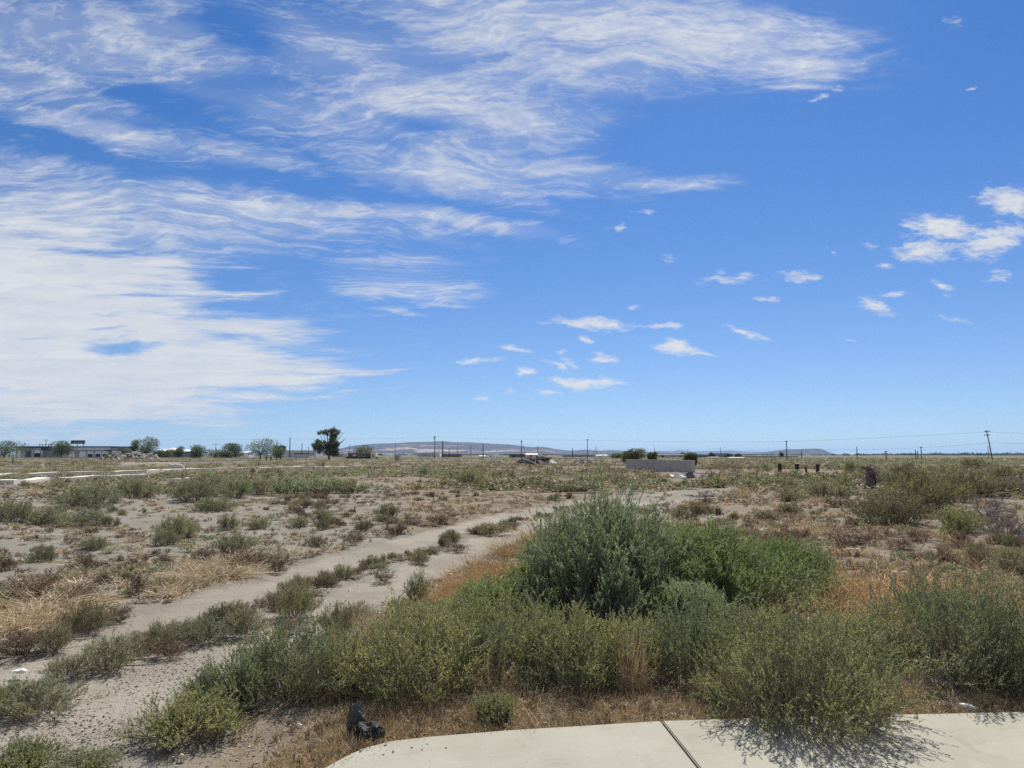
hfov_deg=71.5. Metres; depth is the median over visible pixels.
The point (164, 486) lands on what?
sage shrub
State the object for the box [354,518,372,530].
scrub shrub
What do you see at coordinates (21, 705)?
sage shrub
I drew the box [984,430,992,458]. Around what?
utility pole
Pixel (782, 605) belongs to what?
straw tuft
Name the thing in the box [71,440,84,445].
billboard
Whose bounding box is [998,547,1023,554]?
dried weed
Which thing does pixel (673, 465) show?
block wall
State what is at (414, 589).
scrub shrub
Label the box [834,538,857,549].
dried weed
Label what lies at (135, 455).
rubble
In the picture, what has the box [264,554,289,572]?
dried weed
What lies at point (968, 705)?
plastic bottle
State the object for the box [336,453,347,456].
shed
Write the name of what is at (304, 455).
garage
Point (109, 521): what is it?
sage shrub
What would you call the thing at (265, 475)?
scrub shrub
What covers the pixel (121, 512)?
sage shrub
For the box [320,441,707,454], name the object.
hills
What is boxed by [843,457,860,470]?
green weed
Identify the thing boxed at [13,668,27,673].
paper scrap
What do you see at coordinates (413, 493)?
dried weed
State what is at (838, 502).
dried weed
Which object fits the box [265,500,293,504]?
dried weed
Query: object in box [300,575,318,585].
scrub shrub
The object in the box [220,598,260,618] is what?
scrub shrub
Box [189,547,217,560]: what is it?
dried weed
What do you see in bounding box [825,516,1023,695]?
green weed
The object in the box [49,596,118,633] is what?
scrub shrub
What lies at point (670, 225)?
sky
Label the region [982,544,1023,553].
scrub shrub
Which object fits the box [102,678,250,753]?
green weed
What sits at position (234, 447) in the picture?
broadleaf tree
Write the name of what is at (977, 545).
scrub shrub
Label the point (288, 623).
dried weed
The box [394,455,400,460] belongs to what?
utility cabinet
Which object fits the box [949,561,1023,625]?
straw tuft
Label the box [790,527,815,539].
dried weed
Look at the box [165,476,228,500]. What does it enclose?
sage shrub
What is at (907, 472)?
scrub shrub
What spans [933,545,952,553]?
dried weed
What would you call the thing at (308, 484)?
brush shrub
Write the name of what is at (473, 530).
dried weed
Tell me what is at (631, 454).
broadleaf tree
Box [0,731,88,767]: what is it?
green weed
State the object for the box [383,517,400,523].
dried weed
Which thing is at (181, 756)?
paper scrap
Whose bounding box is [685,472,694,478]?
plaster board
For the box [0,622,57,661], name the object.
dried weed
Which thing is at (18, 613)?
bleached stick
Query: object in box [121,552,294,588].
straw tuft
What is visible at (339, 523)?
dried weed
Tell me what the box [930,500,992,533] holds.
green weed
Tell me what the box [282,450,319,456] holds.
block building
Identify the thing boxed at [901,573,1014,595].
straw tuft
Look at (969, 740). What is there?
sidewalk
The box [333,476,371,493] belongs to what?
sage shrub
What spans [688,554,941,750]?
green weed
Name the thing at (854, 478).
sage shrub
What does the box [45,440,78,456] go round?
broadleaf tree
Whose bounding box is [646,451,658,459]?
tree
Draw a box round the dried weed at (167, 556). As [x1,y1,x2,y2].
[158,552,175,562]
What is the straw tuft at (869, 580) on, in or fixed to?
on the ground at (228, 591)
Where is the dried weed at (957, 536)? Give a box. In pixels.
[946,529,976,544]
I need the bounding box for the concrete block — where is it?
[168,464,184,468]
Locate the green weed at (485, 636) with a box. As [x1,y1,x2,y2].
[441,599,541,689]
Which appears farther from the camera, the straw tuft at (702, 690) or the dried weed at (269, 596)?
the dried weed at (269, 596)
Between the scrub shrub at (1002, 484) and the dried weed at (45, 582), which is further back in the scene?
the scrub shrub at (1002, 484)
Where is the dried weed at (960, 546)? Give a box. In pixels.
[949,537,966,549]
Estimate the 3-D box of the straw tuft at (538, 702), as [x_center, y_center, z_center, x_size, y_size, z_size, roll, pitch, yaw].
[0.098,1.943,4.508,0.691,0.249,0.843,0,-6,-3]
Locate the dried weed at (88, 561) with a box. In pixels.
[65,552,106,569]
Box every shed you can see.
[239,451,254,456]
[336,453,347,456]
[418,453,435,456]
[435,451,441,456]
[443,454,461,456]
[509,454,524,457]
[525,453,537,457]
[562,455,594,456]
[644,454,684,457]
[715,453,725,456]
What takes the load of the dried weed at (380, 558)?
on the ground at (228, 591)
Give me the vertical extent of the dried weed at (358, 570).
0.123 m
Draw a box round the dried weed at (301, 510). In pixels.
[293,507,304,513]
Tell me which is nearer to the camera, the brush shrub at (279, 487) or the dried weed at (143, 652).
the dried weed at (143, 652)
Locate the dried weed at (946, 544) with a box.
[930,540,966,549]
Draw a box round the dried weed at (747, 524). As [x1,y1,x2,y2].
[741,522,754,528]
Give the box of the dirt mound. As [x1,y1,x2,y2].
[685,491,756,499]
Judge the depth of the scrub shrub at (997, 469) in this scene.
37.76 m
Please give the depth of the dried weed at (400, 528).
13.88 m
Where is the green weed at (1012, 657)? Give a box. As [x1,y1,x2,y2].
[959,557,1023,696]
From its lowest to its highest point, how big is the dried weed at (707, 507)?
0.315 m
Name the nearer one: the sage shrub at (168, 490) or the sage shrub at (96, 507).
the sage shrub at (96, 507)
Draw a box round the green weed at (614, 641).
[578,597,675,687]
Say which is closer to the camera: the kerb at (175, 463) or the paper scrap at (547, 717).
the paper scrap at (547, 717)
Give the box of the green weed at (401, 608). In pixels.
[356,592,462,646]
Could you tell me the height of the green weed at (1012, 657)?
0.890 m
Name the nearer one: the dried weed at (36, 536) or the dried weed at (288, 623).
the dried weed at (288, 623)
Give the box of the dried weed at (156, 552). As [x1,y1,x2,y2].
[151,548,164,554]
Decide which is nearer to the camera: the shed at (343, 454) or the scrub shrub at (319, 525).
the scrub shrub at (319, 525)
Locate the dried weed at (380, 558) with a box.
[374,555,386,564]
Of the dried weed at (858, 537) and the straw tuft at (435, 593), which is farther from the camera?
the dried weed at (858, 537)
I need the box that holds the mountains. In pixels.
[656,450,760,453]
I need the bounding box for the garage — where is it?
[294,453,314,457]
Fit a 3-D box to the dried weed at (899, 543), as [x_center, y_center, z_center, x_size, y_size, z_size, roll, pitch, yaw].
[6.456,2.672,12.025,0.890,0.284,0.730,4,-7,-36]
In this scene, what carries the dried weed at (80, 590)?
on the ground at (228, 591)
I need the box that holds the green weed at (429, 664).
[333,561,514,707]
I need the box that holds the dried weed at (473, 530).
[464,525,480,534]
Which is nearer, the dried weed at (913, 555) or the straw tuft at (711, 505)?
the dried weed at (913, 555)
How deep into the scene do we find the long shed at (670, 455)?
397.89 m
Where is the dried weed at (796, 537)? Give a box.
[783,531,813,547]
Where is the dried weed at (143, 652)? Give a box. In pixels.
[126,646,151,657]
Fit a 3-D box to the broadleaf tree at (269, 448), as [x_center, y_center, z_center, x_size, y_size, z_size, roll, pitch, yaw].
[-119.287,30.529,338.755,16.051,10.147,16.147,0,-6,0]
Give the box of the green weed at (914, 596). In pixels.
[866,571,1020,633]
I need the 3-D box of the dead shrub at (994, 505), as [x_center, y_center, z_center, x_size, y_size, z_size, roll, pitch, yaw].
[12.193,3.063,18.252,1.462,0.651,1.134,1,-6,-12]
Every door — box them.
[25,450,30,456]
[34,450,40,456]
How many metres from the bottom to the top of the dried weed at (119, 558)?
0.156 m
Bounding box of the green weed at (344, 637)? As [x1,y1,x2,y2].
[304,611,392,693]
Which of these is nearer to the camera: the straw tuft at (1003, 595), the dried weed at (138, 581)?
the straw tuft at (1003, 595)
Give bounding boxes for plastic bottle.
[959,703,977,709]
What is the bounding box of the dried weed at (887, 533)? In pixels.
[882,530,907,536]
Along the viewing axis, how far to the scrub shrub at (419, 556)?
10.45 m
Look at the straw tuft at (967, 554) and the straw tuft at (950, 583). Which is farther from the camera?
the straw tuft at (967, 554)
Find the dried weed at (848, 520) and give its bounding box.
[842,517,866,524]
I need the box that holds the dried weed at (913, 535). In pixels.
[898,525,943,542]
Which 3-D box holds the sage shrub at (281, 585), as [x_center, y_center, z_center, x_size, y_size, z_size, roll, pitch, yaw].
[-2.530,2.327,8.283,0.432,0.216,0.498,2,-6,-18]
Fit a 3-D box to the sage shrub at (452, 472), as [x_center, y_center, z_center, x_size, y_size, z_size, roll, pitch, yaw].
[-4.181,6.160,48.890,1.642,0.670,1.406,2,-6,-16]
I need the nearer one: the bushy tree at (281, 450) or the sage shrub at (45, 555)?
the sage shrub at (45, 555)
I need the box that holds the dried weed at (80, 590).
[55,578,102,601]
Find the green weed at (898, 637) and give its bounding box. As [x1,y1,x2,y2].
[825,597,938,683]
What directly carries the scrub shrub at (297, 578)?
on the ground at (228, 591)
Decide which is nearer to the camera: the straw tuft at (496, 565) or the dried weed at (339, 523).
the straw tuft at (496, 565)
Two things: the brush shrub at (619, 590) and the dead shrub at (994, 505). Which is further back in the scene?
the dead shrub at (994, 505)
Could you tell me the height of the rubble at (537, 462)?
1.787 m
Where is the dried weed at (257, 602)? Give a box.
[250,598,265,606]
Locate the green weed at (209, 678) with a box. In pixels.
[181,642,281,715]
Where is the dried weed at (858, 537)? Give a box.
[817,528,885,544]
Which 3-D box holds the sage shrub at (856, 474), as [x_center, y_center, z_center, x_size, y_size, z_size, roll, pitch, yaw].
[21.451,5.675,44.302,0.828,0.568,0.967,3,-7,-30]
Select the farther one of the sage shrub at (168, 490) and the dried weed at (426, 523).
the sage shrub at (168, 490)
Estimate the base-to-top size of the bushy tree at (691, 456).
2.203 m
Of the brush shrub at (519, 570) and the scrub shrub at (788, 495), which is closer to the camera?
the brush shrub at (519, 570)
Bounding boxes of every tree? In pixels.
[0,440,28,457]
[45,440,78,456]
[118,447,138,453]
[129,440,139,451]
[134,436,159,453]
[152,449,176,457]
[172,446,184,457]
[187,444,212,457]
[206,448,224,457]
[220,450,234,457]
[223,442,244,457]
[242,438,281,456]
[271,447,286,457]
[311,426,342,459]
[353,444,374,451]
[609,453,620,457]
[619,447,645,463]
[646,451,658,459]
[682,452,698,465]
[708,452,715,456]
[722,453,734,456]
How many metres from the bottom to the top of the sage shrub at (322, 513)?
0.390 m
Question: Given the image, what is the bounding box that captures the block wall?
[625,459,694,471]
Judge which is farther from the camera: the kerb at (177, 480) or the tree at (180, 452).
the tree at (180, 452)
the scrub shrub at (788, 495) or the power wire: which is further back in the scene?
the power wire
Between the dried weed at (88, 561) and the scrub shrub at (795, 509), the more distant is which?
the scrub shrub at (795, 509)
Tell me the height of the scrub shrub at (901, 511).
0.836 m
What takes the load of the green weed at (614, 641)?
on the ground at (228, 591)
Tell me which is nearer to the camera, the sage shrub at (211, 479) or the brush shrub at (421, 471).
the sage shrub at (211, 479)
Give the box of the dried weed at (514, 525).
[508,522,520,527]
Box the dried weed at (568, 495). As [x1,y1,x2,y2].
[563,491,576,498]
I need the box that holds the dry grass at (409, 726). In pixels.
[231,665,1023,767]
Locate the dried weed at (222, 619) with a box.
[212,612,229,625]
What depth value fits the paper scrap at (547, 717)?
4.25 m
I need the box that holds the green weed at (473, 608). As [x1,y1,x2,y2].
[405,577,547,668]
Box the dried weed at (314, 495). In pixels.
[311,494,322,497]
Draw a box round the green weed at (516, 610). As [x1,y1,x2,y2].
[473,585,582,634]
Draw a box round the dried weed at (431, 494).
[427,491,438,496]
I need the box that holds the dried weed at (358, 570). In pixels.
[352,566,362,573]
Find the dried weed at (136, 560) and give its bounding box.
[121,558,146,564]
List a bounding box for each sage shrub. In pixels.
[0,497,41,521]
[0,672,122,718]
[21,543,59,561]
[24,503,69,524]
[34,651,97,678]
[46,479,67,491]
[49,481,127,507]
[54,507,115,526]
[56,503,65,513]
[66,627,149,672]
[78,533,108,550]
[93,502,100,510]
[102,515,113,525]
[106,505,118,511]
[109,475,163,497]
[113,518,120,525]
[117,509,125,514]
[118,570,131,578]
[144,616,193,635]
[145,617,170,640]
[148,526,185,545]
[150,511,200,536]
[154,484,172,492]
[160,488,175,493]
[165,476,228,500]
[172,613,235,643]
[178,469,230,491]
[183,496,240,511]
[196,611,213,625]
[202,529,260,551]
[215,601,272,635]
[216,511,243,529]
[242,515,272,528]
[244,474,274,495]
[275,575,311,591]
[286,515,310,527]
[310,504,335,520]
[327,562,355,578]
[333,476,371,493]
[345,600,376,622]
[355,555,382,565]
[368,562,388,569]
[386,552,397,559]
[442,469,462,476]
[455,466,489,483]
[488,469,508,477]
[496,519,511,527]
[802,478,838,497]
[825,483,854,498]
[840,474,860,484]
[849,471,862,477]
[877,470,891,483]
[989,543,1023,574]
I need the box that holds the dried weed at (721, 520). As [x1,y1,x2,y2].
[711,517,737,523]
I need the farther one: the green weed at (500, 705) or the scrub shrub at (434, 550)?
the scrub shrub at (434, 550)
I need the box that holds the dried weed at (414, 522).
[396,519,423,524]
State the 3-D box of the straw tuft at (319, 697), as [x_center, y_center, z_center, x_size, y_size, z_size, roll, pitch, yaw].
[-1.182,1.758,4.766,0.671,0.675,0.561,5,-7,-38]
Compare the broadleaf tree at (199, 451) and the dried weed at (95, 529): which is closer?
the dried weed at (95, 529)
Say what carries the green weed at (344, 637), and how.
on the ground at (228, 591)
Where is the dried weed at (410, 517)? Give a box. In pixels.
[401,514,422,520]
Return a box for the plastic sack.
[346,701,365,735]
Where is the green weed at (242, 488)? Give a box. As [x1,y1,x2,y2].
[217,475,255,496]
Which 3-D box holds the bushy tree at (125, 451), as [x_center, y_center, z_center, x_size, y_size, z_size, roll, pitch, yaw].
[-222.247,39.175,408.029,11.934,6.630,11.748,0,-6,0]
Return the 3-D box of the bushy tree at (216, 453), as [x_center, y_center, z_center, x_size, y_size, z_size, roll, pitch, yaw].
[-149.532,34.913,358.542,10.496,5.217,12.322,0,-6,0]
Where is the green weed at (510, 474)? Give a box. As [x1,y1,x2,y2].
[507,469,516,477]
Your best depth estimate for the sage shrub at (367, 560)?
10.15 m
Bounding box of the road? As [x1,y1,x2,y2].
[208,460,485,460]
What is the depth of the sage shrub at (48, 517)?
15.59 m
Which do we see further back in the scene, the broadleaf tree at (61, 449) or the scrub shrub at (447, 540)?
the broadleaf tree at (61, 449)
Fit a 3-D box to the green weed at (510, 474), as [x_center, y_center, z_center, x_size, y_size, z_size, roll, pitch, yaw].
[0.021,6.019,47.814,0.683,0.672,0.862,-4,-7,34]
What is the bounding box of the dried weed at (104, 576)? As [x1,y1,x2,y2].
[91,570,113,582]
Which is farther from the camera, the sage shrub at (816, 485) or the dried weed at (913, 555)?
the sage shrub at (816, 485)
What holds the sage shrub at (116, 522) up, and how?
on the ground at (228, 591)
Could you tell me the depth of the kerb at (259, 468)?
83.67 m
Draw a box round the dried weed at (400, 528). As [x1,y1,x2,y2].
[378,520,411,534]
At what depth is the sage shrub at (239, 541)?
11.39 m
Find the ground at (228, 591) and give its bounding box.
[0,455,1023,767]
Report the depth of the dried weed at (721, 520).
16.50 m
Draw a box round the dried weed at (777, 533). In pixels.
[770,531,793,539]
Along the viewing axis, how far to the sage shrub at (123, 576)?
9.15 m
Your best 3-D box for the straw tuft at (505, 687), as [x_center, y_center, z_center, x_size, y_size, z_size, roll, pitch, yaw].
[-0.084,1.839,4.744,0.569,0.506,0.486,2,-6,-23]
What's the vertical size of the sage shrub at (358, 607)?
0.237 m
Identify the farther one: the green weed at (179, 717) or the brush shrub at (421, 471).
the brush shrub at (421, 471)
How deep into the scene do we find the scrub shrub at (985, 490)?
25.78 m
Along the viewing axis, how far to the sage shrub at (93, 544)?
11.66 m
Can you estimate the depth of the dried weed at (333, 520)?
15.34 m
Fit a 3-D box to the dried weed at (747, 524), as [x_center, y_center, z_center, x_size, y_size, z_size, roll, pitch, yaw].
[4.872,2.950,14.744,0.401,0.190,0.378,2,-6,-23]
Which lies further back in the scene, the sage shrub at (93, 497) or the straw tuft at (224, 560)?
the sage shrub at (93, 497)
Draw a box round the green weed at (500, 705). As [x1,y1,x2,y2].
[471,688,521,725]
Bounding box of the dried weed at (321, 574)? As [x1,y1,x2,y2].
[313,568,331,578]
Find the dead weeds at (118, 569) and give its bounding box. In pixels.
[0,486,1023,656]
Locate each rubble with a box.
[96,451,160,458]
[514,457,547,464]
[573,459,594,463]
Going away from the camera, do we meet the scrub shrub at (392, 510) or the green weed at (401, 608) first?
the green weed at (401, 608)
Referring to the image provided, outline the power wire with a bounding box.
[672,443,1016,451]
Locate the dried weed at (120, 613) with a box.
[103,601,135,622]
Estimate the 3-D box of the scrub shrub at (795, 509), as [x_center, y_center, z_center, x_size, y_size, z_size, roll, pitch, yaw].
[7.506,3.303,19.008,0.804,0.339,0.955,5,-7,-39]
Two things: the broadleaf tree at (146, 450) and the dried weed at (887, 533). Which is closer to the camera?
the dried weed at (887, 533)
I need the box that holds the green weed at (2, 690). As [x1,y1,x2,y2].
[0,674,44,712]
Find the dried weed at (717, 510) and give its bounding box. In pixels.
[713,505,724,514]
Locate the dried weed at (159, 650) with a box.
[143,637,192,658]
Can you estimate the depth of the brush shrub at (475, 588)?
6.63 m
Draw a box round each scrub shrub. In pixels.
[30,620,76,651]
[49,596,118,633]
[112,630,161,652]
[139,626,191,649]
[206,601,244,623]
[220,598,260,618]
[255,580,323,617]
[261,468,273,472]
[262,474,272,480]
[273,494,294,498]
[280,499,315,505]
[291,573,302,585]
[296,492,310,499]
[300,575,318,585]
[309,502,326,506]
[314,517,332,529]
[314,575,340,585]
[315,600,360,636]
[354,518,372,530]
[371,501,402,516]
[372,514,397,521]
[400,567,435,600]
[410,549,430,562]
[426,548,441,553]
[436,529,459,541]
[438,536,446,545]
[439,538,449,545]
[444,528,460,540]
[448,488,463,492]
[470,522,517,534]
[544,484,553,489]
[545,493,563,499]
[549,484,566,491]
[671,505,687,518]
[688,499,709,514]
[749,509,781,518]
[772,501,807,513]
[775,486,820,500]
[807,510,819,514]
[819,496,837,502]
[838,486,952,523]
[865,464,973,511]
[878,459,923,485]
[929,464,1003,493]
[956,480,981,502]
[958,541,999,558]
[960,457,989,467]
[972,485,1008,496]
[975,463,1023,480]
[981,530,1015,544]
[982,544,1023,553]
[983,475,1011,491]
[1001,535,1023,547]
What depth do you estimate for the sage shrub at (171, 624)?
6.33 m
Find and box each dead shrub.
[701,675,732,710]
[755,681,797,713]
[905,676,933,698]
[953,491,1014,515]
[972,501,1023,539]
[997,470,1023,495]
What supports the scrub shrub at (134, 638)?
on the ground at (228, 591)
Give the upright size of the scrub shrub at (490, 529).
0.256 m
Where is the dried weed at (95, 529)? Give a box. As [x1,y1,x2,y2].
[83,527,101,532]
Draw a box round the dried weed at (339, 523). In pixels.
[333,519,346,525]
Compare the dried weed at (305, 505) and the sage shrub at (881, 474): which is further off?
the sage shrub at (881, 474)
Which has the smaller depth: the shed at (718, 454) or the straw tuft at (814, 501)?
the straw tuft at (814, 501)
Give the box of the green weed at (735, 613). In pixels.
[671,591,809,662]
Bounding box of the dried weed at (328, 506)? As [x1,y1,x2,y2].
[314,504,332,507]
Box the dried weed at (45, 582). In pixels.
[0,571,64,598]
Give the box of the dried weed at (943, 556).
[923,548,973,564]
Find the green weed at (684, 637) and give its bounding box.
[615,570,769,687]
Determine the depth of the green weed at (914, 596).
6.58 m
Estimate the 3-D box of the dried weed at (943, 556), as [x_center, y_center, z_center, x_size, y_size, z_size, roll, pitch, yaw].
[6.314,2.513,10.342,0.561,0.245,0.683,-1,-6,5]
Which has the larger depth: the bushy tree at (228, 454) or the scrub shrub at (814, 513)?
the bushy tree at (228, 454)
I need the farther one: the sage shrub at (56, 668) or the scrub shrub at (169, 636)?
the scrub shrub at (169, 636)
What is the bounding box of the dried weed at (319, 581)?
[313,576,322,588]
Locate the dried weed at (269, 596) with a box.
[259,591,279,605]
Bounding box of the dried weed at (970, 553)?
[966,543,999,565]
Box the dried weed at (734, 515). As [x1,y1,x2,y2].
[729,511,741,519]
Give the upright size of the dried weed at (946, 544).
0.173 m
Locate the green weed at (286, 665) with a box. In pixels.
[208,590,389,719]
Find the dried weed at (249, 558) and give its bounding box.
[224,548,275,568]
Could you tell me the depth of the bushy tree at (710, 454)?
416.68 m
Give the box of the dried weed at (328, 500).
[324,498,340,503]
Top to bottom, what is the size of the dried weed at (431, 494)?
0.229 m
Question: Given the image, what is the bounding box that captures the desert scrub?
[0,457,1023,499]
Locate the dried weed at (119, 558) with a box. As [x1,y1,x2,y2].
[116,554,124,561]
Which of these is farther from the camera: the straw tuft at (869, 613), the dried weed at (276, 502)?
the dried weed at (276, 502)
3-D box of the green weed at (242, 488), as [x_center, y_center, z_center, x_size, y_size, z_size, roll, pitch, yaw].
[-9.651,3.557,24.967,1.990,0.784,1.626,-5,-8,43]
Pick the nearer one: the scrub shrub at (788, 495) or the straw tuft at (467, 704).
the straw tuft at (467, 704)
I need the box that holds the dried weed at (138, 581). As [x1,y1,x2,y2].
[125,567,148,594]
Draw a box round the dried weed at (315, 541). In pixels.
[303,532,327,546]
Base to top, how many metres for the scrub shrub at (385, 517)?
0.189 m
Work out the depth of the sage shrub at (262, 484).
26.96 m
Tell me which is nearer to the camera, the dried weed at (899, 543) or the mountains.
the dried weed at (899, 543)
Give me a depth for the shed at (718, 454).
517.46 m
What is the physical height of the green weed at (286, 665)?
0.684 m
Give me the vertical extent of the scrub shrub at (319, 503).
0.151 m
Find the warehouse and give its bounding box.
[15,444,130,457]
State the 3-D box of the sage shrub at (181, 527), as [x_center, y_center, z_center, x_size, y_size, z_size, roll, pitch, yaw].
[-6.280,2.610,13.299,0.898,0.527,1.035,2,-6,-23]
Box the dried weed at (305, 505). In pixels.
[302,500,308,507]
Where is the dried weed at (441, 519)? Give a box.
[426,512,454,524]
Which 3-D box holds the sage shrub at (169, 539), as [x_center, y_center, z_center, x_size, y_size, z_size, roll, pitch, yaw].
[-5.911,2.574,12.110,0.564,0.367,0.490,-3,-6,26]
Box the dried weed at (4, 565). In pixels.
[0,552,21,571]
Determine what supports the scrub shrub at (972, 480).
on the ground at (228, 591)
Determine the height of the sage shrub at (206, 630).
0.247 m
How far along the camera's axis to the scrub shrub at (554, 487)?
30.39 m
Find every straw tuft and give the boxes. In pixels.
[0,574,165,623]
[0,587,118,642]
[0,591,141,636]
[19,483,56,495]
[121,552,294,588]
[142,565,230,595]
[148,542,317,573]
[216,462,239,471]
[282,606,378,707]
[325,604,389,662]
[344,577,417,644]
[406,587,468,642]
[407,571,469,606]
[409,674,510,719]
[427,543,508,594]
[446,532,530,580]
[466,629,532,697]
[480,518,534,559]
[487,667,574,727]
[505,516,553,542]
[602,602,662,695]
[656,508,710,526]
[683,636,752,704]
[685,500,728,507]
[716,564,814,630]
[724,482,752,496]
[781,478,803,487]
[782,559,915,625]
[798,518,841,535]
[801,496,825,503]
[802,527,997,609]
[802,582,931,640]
[834,552,1022,608]
[855,523,892,540]
[865,650,938,707]
[900,532,1023,616]
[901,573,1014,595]
[938,543,963,553]
[944,545,1007,559]
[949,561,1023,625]
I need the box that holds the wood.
[11,451,1023,455]
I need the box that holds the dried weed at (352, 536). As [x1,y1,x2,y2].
[343,528,367,542]
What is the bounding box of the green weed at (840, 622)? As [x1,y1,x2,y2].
[790,606,917,658]
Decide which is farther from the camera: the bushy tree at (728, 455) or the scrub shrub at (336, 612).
the bushy tree at (728, 455)
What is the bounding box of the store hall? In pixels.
[165,451,193,457]
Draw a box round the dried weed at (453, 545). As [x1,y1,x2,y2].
[438,541,470,551]
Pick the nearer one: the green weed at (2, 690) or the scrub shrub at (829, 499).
the green weed at (2, 690)
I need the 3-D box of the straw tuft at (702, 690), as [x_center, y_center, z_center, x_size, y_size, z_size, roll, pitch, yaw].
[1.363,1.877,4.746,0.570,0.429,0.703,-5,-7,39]
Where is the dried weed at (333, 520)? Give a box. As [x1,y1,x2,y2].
[318,516,346,523]
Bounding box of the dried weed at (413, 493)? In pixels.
[398,491,417,495]
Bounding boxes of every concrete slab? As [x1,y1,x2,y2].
[521,458,535,464]
[535,456,548,462]
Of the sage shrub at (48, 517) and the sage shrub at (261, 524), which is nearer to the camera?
the sage shrub at (261, 524)
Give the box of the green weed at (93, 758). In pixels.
[42,744,133,767]
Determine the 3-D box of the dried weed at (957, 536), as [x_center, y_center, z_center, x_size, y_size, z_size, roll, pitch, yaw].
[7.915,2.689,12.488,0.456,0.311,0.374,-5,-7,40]
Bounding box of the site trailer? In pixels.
[346,452,377,458]
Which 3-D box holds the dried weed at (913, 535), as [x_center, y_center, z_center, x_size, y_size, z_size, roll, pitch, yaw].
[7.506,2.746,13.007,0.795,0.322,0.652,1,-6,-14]
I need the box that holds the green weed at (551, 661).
[502,571,653,700]
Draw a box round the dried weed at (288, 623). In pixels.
[281,615,313,632]
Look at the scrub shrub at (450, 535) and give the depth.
12.79 m
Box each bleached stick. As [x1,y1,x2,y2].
[0,612,47,614]
[120,655,163,661]
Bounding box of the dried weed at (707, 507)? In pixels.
[701,504,712,514]
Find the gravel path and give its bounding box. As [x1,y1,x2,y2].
[680,472,803,475]
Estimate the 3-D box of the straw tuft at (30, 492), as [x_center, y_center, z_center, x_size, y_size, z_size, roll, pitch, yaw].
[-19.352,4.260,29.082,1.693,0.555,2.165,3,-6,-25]
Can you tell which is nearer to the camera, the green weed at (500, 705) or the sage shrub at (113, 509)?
the green weed at (500, 705)
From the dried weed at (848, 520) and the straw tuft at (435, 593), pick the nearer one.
the straw tuft at (435, 593)
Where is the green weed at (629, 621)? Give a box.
[564,604,681,661]
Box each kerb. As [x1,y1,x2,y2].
[0,468,191,476]
[0,474,147,484]
[5,465,42,467]
[114,461,250,464]
[170,477,197,482]
[183,466,322,470]
[316,466,361,468]
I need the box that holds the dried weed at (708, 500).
[702,496,710,503]
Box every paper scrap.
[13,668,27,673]
[178,753,185,761]
[543,713,550,722]
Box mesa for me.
[752,449,835,454]
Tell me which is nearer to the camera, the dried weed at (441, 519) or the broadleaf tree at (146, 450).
the dried weed at (441, 519)
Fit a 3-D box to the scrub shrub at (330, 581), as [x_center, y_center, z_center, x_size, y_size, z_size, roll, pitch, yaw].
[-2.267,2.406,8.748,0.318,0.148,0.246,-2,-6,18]
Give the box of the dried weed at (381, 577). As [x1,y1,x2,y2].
[370,569,397,582]
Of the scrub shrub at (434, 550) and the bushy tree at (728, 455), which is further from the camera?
the bushy tree at (728, 455)
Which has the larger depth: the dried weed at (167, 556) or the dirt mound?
the dirt mound
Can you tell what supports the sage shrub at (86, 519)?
on the ground at (228, 591)
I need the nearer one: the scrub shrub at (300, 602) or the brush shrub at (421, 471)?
the scrub shrub at (300, 602)
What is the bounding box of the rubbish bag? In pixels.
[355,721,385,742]
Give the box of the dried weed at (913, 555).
[893,550,930,559]
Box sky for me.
[0,0,1023,454]
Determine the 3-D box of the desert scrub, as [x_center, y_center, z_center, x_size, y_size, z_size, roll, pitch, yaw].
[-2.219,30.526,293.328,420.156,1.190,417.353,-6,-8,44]
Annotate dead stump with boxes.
[860,465,888,488]
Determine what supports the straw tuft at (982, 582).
on the ground at (228, 591)
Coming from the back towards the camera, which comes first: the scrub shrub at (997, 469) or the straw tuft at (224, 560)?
the scrub shrub at (997, 469)
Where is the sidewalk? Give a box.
[328,712,1023,767]
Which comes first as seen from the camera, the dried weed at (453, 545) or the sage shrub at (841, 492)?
the dried weed at (453, 545)
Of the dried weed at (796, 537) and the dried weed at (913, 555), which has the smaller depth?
the dried weed at (913, 555)
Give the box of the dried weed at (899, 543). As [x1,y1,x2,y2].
[874,534,920,550]
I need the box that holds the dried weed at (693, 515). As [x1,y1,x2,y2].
[681,510,699,521]
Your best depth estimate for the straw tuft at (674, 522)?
15.42 m
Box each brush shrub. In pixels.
[260,475,305,494]
[291,472,346,493]
[416,466,435,474]
[435,569,542,621]
[492,558,564,607]
[504,452,718,620]
[583,557,654,629]
[637,576,742,634]
[640,502,831,613]
[734,531,862,598]
[759,462,771,468]
[788,468,802,474]
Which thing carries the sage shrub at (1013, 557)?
on the ground at (228, 591)
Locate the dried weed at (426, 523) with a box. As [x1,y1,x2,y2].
[418,522,439,526]
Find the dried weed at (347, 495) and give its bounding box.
[338,493,351,497]
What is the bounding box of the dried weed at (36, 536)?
[31,534,38,540]
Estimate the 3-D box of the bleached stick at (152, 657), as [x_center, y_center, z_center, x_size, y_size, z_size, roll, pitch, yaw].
[-2.877,2.138,5.535,0.301,0.020,0.027,3,-6,-28]
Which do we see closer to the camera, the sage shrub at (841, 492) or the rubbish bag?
the rubbish bag
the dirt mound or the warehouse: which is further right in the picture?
the dirt mound
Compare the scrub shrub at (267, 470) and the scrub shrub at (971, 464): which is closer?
the scrub shrub at (267, 470)
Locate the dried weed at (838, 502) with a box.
[826,498,854,507]

